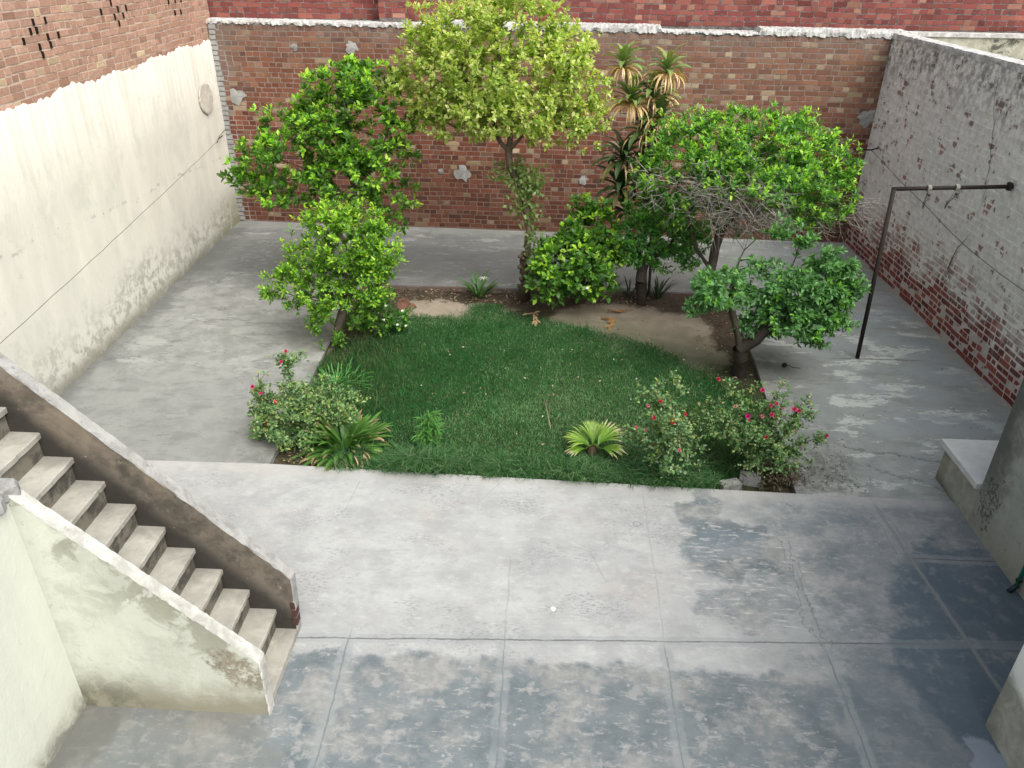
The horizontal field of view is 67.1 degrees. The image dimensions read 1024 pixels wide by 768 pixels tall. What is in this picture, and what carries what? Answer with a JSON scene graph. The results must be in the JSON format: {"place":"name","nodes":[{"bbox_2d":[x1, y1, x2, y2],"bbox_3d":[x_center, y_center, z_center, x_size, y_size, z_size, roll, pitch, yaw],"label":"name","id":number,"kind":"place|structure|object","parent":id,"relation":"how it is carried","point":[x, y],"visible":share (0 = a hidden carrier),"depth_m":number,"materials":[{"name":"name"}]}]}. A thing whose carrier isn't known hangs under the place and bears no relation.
{"place":"outdoors","nodes":[
{"label":"outdoors","id":0,"kind":"place"},
{"bbox_2d":[273,289,791,492],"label":"soil","id":1,"kind":"structure","parent":0,"point":[667,316],"depth_m":10.69,"materials":[{"name":"brown soil"}]},
{"bbox_2d":[243,349,370,453],"bbox_3d":[-2.190,0.136,8.226,1.356,1.170,0.794,-10,31,-18],"label":"rose bush","id":2,"kind":"object","parent":1,"relation":"on","point":[303,417],"visible":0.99,"depth_m":8.19,"materials":[{"name":"green plant"}]},
{"bbox_2d":[216,53,423,299],"bbox_3d":[-2.683,-2.877,11.139,3.021,3.565,1.554,2,30,2],"label":"citrus tree","id":3,"kind":"object","parent":1,"relation":"on","point":[346,149],"visible":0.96,"depth_m":10.67,"materials":[{"name":"green plant"}]},
{"bbox_2d":[256,195,408,358],"bbox_3d":[-2.331,-1.408,10.002,2.012,2.128,1.228,2,30,2],"label":"citrus tree","id":4,"kind":"object","parent":1,"relation":"on","point":[364,262],"visible":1,"depth_m":9.74,"materials":[{"name":"green plant"}]},
{"bbox_2d":[300,357,374,403],"bbox_3d":[-2.169,-0.034,9.532,1.031,0.237,1.018,22,36,33],"label":"day lily clump","id":5,"kind":"object","parent":1,"relation":"on","point":[338,375],"visible":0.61,"depth_m":9.62,"materials":[{"name":"green plant"}]},
{"bbox_2d":[289,407,393,471],"bbox_3d":[-1.773,0.609,8.285,1.105,0.482,1.152,14,32,22],"label":"lily clump","id":6,"kind":"object","parent":1,"relation":"on","point":[364,431],"visible":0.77,"depth_m":8.26,"materials":[{"name":"green plant"}]},
{"bbox_2d":[344,286,414,335],"bbox_3d":[-1.860,-0.997,10.705,1.019,0.723,0.746,2,30,2],"label":"jasmine shrub","id":7,"kind":"object","parent":1,"relation":"on","point":[390,317],"visible":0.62,"depth_m":10.63,"materials":[{"name":"green plant"}]},
{"bbox_2d":[397,298,410,310],"bbox_3d":[-1.599,-1.165,11.465,0.199,0.186,0.182,2,30,2],"label":"clay dish","id":8,"kind":"object","parent":1,"relation":"on","point":[403,303],"visible":0.77,"depth_m":11.50,"materials":[{"name":"ceramic"}]},
{"bbox_2d":[412,409,445,448],"bbox_3d":[-0.888,0.508,8.237,0.394,0.527,0.361,2,30,2],"label":"podocarpus sapling","id":9,"kind":"object","parent":1,"relation":"on","point":[430,430],"visible":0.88,"depth_m":8.17,"materials":[{"name":"green plant"}]},
{"bbox_2d":[457,269,501,298],"bbox_3d":[-0.520,-1.525,11.955,0.768,0.434,0.691,14,32,22],"label":"spider lily","id":10,"kind":"object","parent":1,"relation":"on","point":[478,290],"visible":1,"depth_m":12.06,"materials":[{"name":"green plant"}]},
{"bbox_2d":[374,0,614,301],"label":"pale leaved tree","id":11,"kind":"object","parent":1,"relation":"on","point":[498,96],"visible":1,"depth_m":10.05,"materials":[{"name":"green plant"}]},
{"bbox_2d":[279,288,751,463],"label":"leaf litter","id":12,"kind":"object","parent":1,"relation":"on","point":[526,303],"visible":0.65,"depth_m":11.89,"materials":[{"name":"brown plant"}]},
{"bbox_2d":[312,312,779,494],"bbox_3d":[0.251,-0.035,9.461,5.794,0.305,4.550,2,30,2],"label":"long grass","id":13,"kind":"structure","parent":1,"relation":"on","point":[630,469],"depth_m":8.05,"materials":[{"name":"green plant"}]},
{"bbox_2d":[523,192,627,309],"bbox_3d":[0.922,-1.824,11.161,1.509,1.822,1.336,2,30,2],"label":"broadleaf shrub","id":14,"kind":"object","parent":1,"relation":"on","point":[578,241],"visible":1,"depth_m":10.94,"materials":[{"name":"green plant"}]},
{"bbox_2d":[564,419,626,458],"bbox_3d":[0.879,0.610,8.241,0.702,0.390,0.460,2,30,2],"label":"fan palm","id":15,"kind":"object","parent":1,"relation":"on","point":[594,430],"visible":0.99,"depth_m":8.23,"materials":[{"name":"green plant"}]},
{"bbox_2d":[601,317,614,329],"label":"fallen frond","id":16,"kind":"object","parent":1,"relation":"on","point":[611,320],"visible":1,"depth_m":11.32,"materials":[{"name":"brown plant"}]},
{"bbox_2d":[620,276,634,296],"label":"spiky plant","id":17,"kind":"object","parent":1,"relation":"on","point":[628,288],"visible":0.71,"depth_m":12.20,"materials":[{"name":"green plant"}]},
{"bbox_2d":[589,41,695,297],"bbox_3d":[1.849,-2.924,11.301,1.478,3.825,0.958,2,30,2],"label":"cordyline","id":18,"kind":"object","parent":1,"relation":"on","point":[644,118],"visible":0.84,"depth_m":10.72,"materials":[{"name":"green plant"}]},
{"bbox_2d":[634,275,676,298],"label":"spiky plant","id":19,"kind":"object","parent":1,"relation":"on","point":[658,289],"visible":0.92,"depth_m":12.09,"materials":[{"name":"green plant"}]},
{"bbox_2d":[605,206,715,305],"bbox_3d":[2.135,-1.859,11.370,1.690,1.742,0.915,2,30,2],"label":"citrus tree","id":20,"kind":"object","parent":1,"relation":"on","point":[654,249],"visible":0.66,"depth_m":11.15,"materials":[{"name":"green plant"}]},
{"bbox_2d":[614,370,709,477],"bbox_3d":[1.515,0.471,7.641,0.917,1.259,0.637,10,31,16],"label":"rose bush","id":21,"kind":"object","parent":1,"relation":"on","point":[667,429],"visible":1,"depth_m":7.51,"materials":[{"name":"green plant"}]},
{"bbox_2d":[717,478,741,490],"bbox_3d":[2.218,1.039,7.871,0.220,0.106,0.120,-7,30,-13],"label":"kerb brick","id":22,"kind":"object","parent":1,"relation":"on","point":[737,483],"visible":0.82,"depth_m":7.83,"materials":[{"name":"concrete"}]},
{"bbox_2d":[738,470,760,487],"bbox_3d":[2.452,0.975,7.966,0.220,0.106,0.120,9,31,14],"label":"kerb brick","id":23,"kind":"object","parent":1,"relation":"on","point":[751,480],"visible":0.71,"depth_m":7.92,"materials":[{"name":"concrete"}]},
{"bbox_2d":[621,97,894,308],"bbox_3d":[3.163,-2.103,10.366,3.704,3.223,2.296,-9,31,-16],"label":"citrus tree","id":24,"kind":"object","parent":1,"relation":"on","point":[741,159],"visible":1,"depth_m":9.86,"materials":[{"name":"green plant"}]},
{"bbox_2d":[689,377,828,477],"bbox_3d":[2.479,0.444,7.716,1.379,1.261,0.785,-5,30,-10],"label":"rose bush","id":25,"kind":"object","parent":1,"relation":"on","point":[766,437],"visible":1,"depth_m":7.65,"materials":[{"name":"green plant"}]},
{"bbox_2d":[739,458,808,491],"bbox_3d":[2.764,0.945,7.967,0.675,0.159,0.570,-24,38,-37],"label":"dead leaf pile","id":26,"kind":"object","parent":1,"relation":"on","point":[784,478],"visible":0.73,"depth_m":7.90,"materials":[{"name":"brown plant"}]},
{"bbox_2d":[682,210,871,378],"bbox_3d":[3.156,-0.935,9.381,2.221,2.106,1.130,2,30,2],"label":"citrus tree","id":27,"kind":"object","parent":1,"relation":"on","point":[833,296],"visible":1,"depth_m":9.18,"materials":[{"name":"green plant"}]},
{"bbox_2d":[59,220,1011,500],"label":"yard floor","id":28,"kind":"structure","parent":0,"point":[195,344],"depth_m":9.95,"materials":[{"name":"concrete"}]},
{"bbox_2d":[0,0,239,395],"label":"plastered wall","id":29,"kind":"structure","parent":28,"relation":"on","point":[112,125],"depth_m":9.94,"materials":[{"name":"paint"}]},
{"bbox_2d":[1,129,225,342],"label":"clothesline wire","id":30,"kind":"object","parent":29,"relation":"attached to","point":[104,248],"visible":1,"depth_m":9.28,"materials":[{"name":"metal"}]},
{"bbox_2d":[100,228,1001,490],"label":"paving litter","id":31,"kind":"object","parent":28,"relation":"on","point":[779,433],"visible":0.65,"depth_m":8.26,"materials":[{"name":"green plant"}]},
{"bbox_2d":[206,17,907,242],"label":"brick wall","id":32,"kind":"structure","parent":28,"relation":"on","point":[835,76],"depth_m":13.48,"materials":[{"name":"brick"}]},
{"bbox_2d":[207,0,1023,32],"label":"red brick wall","id":33,"kind":"structure","parent":32,"relation":"on","point":[993,16],"depth_m":13.21,"materials":[{"name":"red brick"}]},
{"bbox_2d":[331,285,793,492],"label":"brick kerb","id":34,"kind":"structure","parent":28,"relation":"on","point":[674,295],"depth_m":12.27,"materials":[{"name":"brick"}]},
{"bbox_2d":[845,33,1023,407],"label":"whitewashed wall","id":35,"kind":"structure","parent":28,"relation":"on","point":[948,114],"depth_m":10.62,"materials":[{"name":"paint"}]},
{"bbox_2d":[853,147,1023,290],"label":"clothesline wire","id":36,"kind":"object","parent":35,"relation":"attached to","point":[935,216],"visible":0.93,"depth_m":10.87,"materials":[{"name":"metal"}]},
{"bbox_2d":[855,182,1013,358],"bbox_3d":[5.264,-1.365,9.803,1.518,2.375,0.096,-2,30,-5],"label":"clothesline pole","id":37,"kind":"object","parent":28,"relation":"on","point":[1009,186],"visible":0.98,"depth_m":9.37,"materials":[{"name":"metal"}]},
{"bbox_2d":[922,185,932,208],"bbox_3d":[4.974,-2.247,9.270,0.079,0.284,0.110,2,30,2],"label":"knotted rag","id":38,"kind":"object","parent":37,"relation":"hanging from","point":[929,193],"visible":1,"depth_m":9.22,"materials":[{"name":"fabric"}]},
{"bbox_2d":[944,184,960,208],"bbox_3d":[5.317,-2.252,9.292,0.135,0.295,0.100,-21,36,-33],"label":"knotted rag","id":39,"kind":"object","parent":37,"relation":"hanging from","point":[955,193],"visible":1,"depth_m":9.26,"materials":[{"name":"fabric"}]},
{"bbox_2d":[48,460,1023,767],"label":"front paving","id":40,"kind":"structure","parent":0,"point":[700,628],"depth_m":6.11,"materials":[{"name":"concrete"}]},
{"bbox_2d":[0,478,85,767],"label":"house wall","id":41,"kind":"structure","parent":40,"relation":"on","point":[42,704],"depth_m":4.79,"materials":[{"name":"paint"}]},
{"bbox_2d":[0,353,301,714],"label":"outdoor staircase","id":42,"kind":"structure","parent":40,"relation":"on","point":[161,590],"depth_m":5.24,"materials":[{"name":"paint"}]},
{"bbox_2d":[935,439,998,521],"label":"cement plinth","id":43,"kind":"structure","parent":40,"relation":"on","point":[962,470],"depth_m":7.54,"materials":[{"name":"paint"}]},
{"bbox_2d":[967,378,1023,599],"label":"plastered pillar","id":44,"kind":"structure","parent":40,"relation":"on","point":[995,522],"depth_m":6.74,"materials":[{"name":"grey paint"}]},
{"bbox_2d":[1006,565,1023,592],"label":"drain pipe","id":45,"kind":"object","parent":44,"relation":"attached to","point":[1015,586],"visible":1,"depth_m":6.49,"materials":[{"name":"green plastic"}]},
{"bbox_2d":[985,645,1023,767],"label":"corner wall","id":46,"kind":"structure","parent":40,"relation":"on","point":[1004,724],"depth_m":5.12,"materials":[{"name":"white paint"}]},
{"bbox_2d":[318,302,762,488],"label":"lawn grass","id":47,"kind":"structure","parent":0,"point":[480,327],"depth_m":9.78,"materials":[{"name":"green plant"}]},
{"bbox_2d":[522,311,540,326],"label":"fallen frond","id":48,"kind":"object","parent":47,"relation":"on","point":[534,322],"visible":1,"depth_m":11.34,"materials":[{"name":"brown plant"}]},
{"bbox_2d":[544,399,550,428],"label":"twig","id":49,"kind":"object","parent":47,"relation":"on","point":[547,413],"visible":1,"depth_m":8.95,"materials":[{"name":"brown wood"}]},
{"bbox_2d":[421,346,683,444],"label":"fallen leaves","id":50,"kind":"object","parent":47,"relation":"on","point":[552,385],"visible":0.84,"depth_m":9.69,"materials":[{"name":"brown plant"}]},
{"label":"ground","id":51,"kind":"structure","parent":0,"visible":0},
{"bbox_2d":[907,31,1023,59],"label":"parapet wall","id":52,"kind":"structure","parent":51,"relation":"on","point":[1011,45],"depth_m":12.88,"materials":[{"name":"paint"}]}
]}

